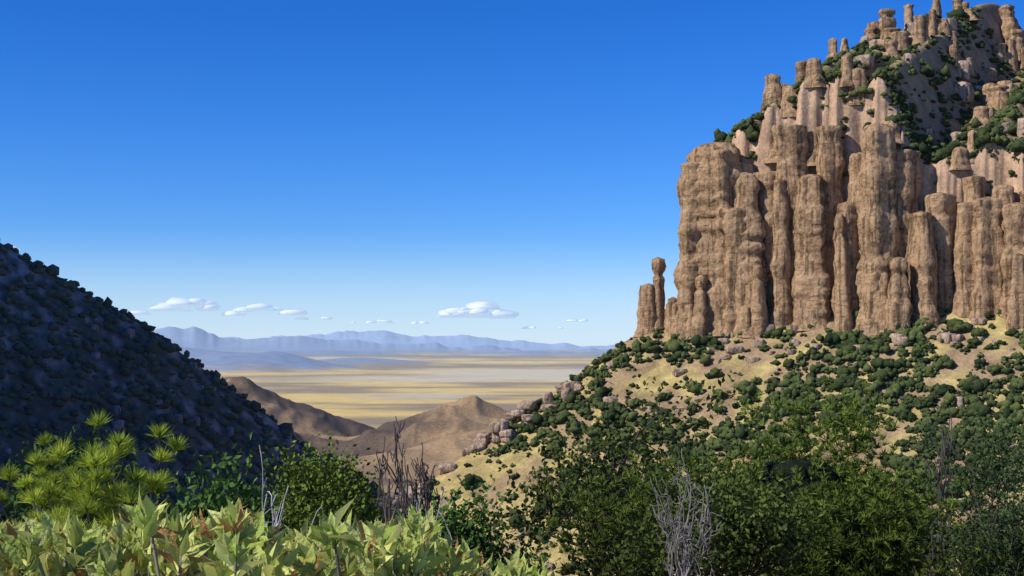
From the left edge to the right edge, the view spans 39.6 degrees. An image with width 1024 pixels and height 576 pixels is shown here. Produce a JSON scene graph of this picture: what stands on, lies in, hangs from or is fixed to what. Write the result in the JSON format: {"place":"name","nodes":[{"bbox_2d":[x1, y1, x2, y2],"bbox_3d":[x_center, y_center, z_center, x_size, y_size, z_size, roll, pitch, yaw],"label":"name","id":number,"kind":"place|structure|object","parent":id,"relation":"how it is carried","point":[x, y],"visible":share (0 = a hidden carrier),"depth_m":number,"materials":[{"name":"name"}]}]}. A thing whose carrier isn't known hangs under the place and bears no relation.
{"place":"outdoors","nodes":[
{"label":"outdoors","id":0,"kind":"place"},
{"bbox_2d":[118,308,151,314],"bbox_3d":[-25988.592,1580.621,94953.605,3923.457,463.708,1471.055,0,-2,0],"label":"cloud","id":1,"kind":"structure","parent":0,"point":[139,312],"depth_m":94484.52,"materials":[{"name":"white"}]},
{"bbox_2d":[146,297,220,311],"bbox_3d":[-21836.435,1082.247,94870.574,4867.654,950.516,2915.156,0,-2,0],"label":"cloud","id":2,"kind":"structure","parent":0,"point":[181,304],"depth_m":94057.86,"materials":[{"name":"white"}]},
{"bbox_2d":[220,303,307,315],"bbox_3d":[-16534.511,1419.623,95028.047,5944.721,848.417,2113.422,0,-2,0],"label":"cloud","id":3,"kind":"structure","parent":0,"point":[242,310],"depth_m":94330.48,"materials":[{"name":"white"}]},
{"bbox_2d":[294,316,332,319],"bbox_3d":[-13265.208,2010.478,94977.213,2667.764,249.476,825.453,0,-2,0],"label":"cloud","id":4,"kind":"structure","parent":0,"point":[305,318],"depth_m":94773.02,"materials":[{"name":"white"}]},
{"bbox_2d":[350,319,428,323],"bbox_3d":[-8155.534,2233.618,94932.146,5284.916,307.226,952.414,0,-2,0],"label":"cloud","id":5,"kind":"structure","parent":0,"point":[390,321],"depth_m":94746.59,"materials":[{"name":"white"}]},
{"bbox_2d":[437,300,518,318],"bbox_3d":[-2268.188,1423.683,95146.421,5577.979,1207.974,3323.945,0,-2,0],"label":"cloud","id":6,"kind":"structure","parent":0,"point":[476,309],"depth_m":94335.80,"materials":[{"name":"white"}]},
{"bbox_2d":[0,3,1023,575],"bbox_3d":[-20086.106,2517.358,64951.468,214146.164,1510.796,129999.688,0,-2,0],"label":"terrain","id":7,"kind":"structure","parent":0,"point":[446,399],"depth_m":645.16,"materials":[{"name":"beige soil"}]},
{"bbox_2d":[0,432,103,531],"bbox_3d":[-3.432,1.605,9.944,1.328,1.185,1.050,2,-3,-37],"label":"young pine needles","id":8,"kind":"object","parent":7,"relation":"on","point":[47,484],"visible":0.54,"depth_m":10.19,"materials":[{"name":"green plant"}]},
{"bbox_2d":[18,409,229,530],"bbox_3d":[-2.149,1.736,7.977,1.224,2.120,0.860,2,-3,-37],"label":"young pine","id":9,"kind":"object","parent":7,"relation":"on","point":[116,493],"depth_m":7.83,"materials":[{"name":"green plant"}]},
{"bbox_2d":[3,318,358,510],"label":"hill rocks","id":10,"kind":"object","parent":7,"relation":"on","point":[95,355],"visible":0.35,"depth_m":653.25,"materials":[{"name":"grey stone"}]},
{"bbox_2d":[0,243,398,523],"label":"hill trees","id":11,"kind":"object","parent":7,"relation":"on","point":[133,414],"visible":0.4,"depth_m":652.02,"materials":[{"name":"green plant"}]},
{"bbox_2d":[97,432,305,575],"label":"oak leaves","id":12,"kind":"object","parent":7,"relation":"on","point":[218,492],"visible":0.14,"depth_m":14.04,"materials":[{"name":"green plant"}]},
{"bbox_2d":[0,485,556,575],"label":"oak shrub","id":13,"kind":"object","parent":7,"relation":"on","point":[99,550],"depth_m":3.44,"materials":[{"name":"green plant"}]},
{"bbox_2d":[259,445,321,528],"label":"dead twigs","id":14,"kind":"object","parent":7,"relation":"on","point":[276,523],"visible":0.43,"depth_m":6.78,"materials":[{"name":"grey wood"}]},
{"bbox_2d":[255,430,403,538],"bbox_3d":[-4.640,6.536,35.974,4.819,5.940,5.522,0,-2,0],"label":"oak","id":15,"kind":"object","parent":7,"relation":"on","point":[342,482],"depth_m":35.35,"materials":[{"name":"green plant"}]},
{"bbox_2d":[375,449,418,523],"bbox_3d":[-2.051,4.419,23.884,1.110,3.458,0.711,-1,-3,32],"label":"bare shrub","id":16,"kind":"object","parent":7,"relation":"on","point":[389,503],"visible":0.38,"depth_m":23.79,"materials":[{"name":"brown plant"}]},
{"bbox_2d":[371,416,444,520],"bbox_3d":[-1.962,4.668,26.935,1.454,4.494,0.963,0,-2,-9],"label":"dark dead snag","id":17,"kind":"object","parent":7,"relation":"on","point":[424,487],"visible":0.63,"depth_m":26.85,"materials":[{"name":"wood"}]},
{"bbox_2d":[414,487,451,539],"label":"dead twigs","id":18,"kind":"object","parent":7,"relation":"on","point":[438,510],"visible":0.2,"depth_m":8.93,"materials":[{"name":"grey wood"}]},
{"bbox_2d":[377,469,557,575],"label":"bush","id":19,"kind":"object","parent":7,"relation":"on","point":[463,527],"depth_m":24.70,"materials":[{"name":"green plant"}]},
{"bbox_2d":[490,359,757,575],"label":"bush","id":20,"kind":"object","parent":7,"relation":"on","point":[540,498],"depth_m":39.24,"materials":[{"name":"green plant"}]},
{"bbox_2d":[649,449,723,575],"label":"bare shrub","id":21,"kind":"object","parent":7,"relation":"on","point":[686,562],"visible":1,"depth_m":15.85,"materials":[{"name":"grey plant"}]},
{"bbox_2d":[367,18,1023,571],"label":"hillside rocks","id":22,"kind":"object","parent":7,"relation":"on","point":[499,432],"visible":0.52,"depth_m":322.62,"materials":[{"name":"stone"}]},
{"bbox_2d":[394,7,1023,575],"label":"hillside shrubs","id":23,"kind":"object","parent":7,"relation":"on","point":[876,345],"visible":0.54,"depth_m":305.38,"materials":[{"name":"green plant"}]},
{"bbox_2d":[595,462,862,575],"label":"bush","id":24,"kind":"object","parent":7,"relation":"on","point":[747,544],"depth_m":23.65,"materials":[{"name":"green plant"}]},
{"bbox_2d":[519,373,1008,575],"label":"bush","id":25,"kind":"object","parent":7,"relation":"on","point":[889,531],"depth_m":28.21,"materials":[{"name":"green plant"}]},
{"bbox_2d":[633,0,1023,341],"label":"rhyolite pinnacles","id":26,"kind":"object","parent":7,"relation":"on","point":[791,240],"visible":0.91,"depth_m":327.03,"materials":[{"name":"brown stone"}]},
{"bbox_2d":[921,410,953,575],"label":"dead snag","id":27,"kind":"object","parent":7,"relation":"on","point":[941,492],"visible":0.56,"depth_m":44.75,"materials":[{"name":"grey wood"}]},
{"bbox_2d":[901,406,1023,575],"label":"shrub","id":28,"kind":"object","parent":7,"relation":"on","point":[982,482],"depth_m":59.64,"materials":[{"name":"green plant"}]},
{"bbox_2d":[950,489,1023,575],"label":"shrub","id":29,"kind":"object","parent":7,"relation":"on","point":[999,558],"visible":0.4,"depth_m":45.08,"materials":[{"name":"green plant"}]},
{"bbox_2d":[928,464,1023,575],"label":"shrub leaves","id":30,"kind":"object","parent":29,"relation":"attached to","point":[999,543],"visible":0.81,"depth_m":45.19,"materials":[{"name":"green plant"}]},
{"bbox_2d":[0,0,1023,345],"label":"sky","id":31,"kind":"structure","parent":0,"point":[403,162],"materials":[{"name":"blue"}]},
{"bbox_2d":[521,326,563,328],"bbox_3d":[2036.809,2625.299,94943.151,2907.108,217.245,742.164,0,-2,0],"label":"cloud","id":32,"kind":"structure","parent":0,"point":[527,327],"depth_m":94827.91,"materials":[{"name":"white"}]},
{"bbox_2d":[566,319,587,321],"bbox_3d":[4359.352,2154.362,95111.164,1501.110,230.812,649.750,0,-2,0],"label":"cloud","id":33,"kind":"structure","parent":0,"point":[577,320],"depth_m":94900.58,"materials":[{"name":"white"}]},
{"bbox_3d":[-6.869,3.833,19.888,3.209,3.182,3.091,0,-2,0],"label":"oak wood","id":34,"kind":"object","parent":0,"visible":0},
{"bbox_2d":[0,419,164,570],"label":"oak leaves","id":35,"kind":"object","parent":34,"relation":"attached to","point":[16,505],"visible":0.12,"depth_m":19.73,"materials":[{"name":"green plant"}]}
]}

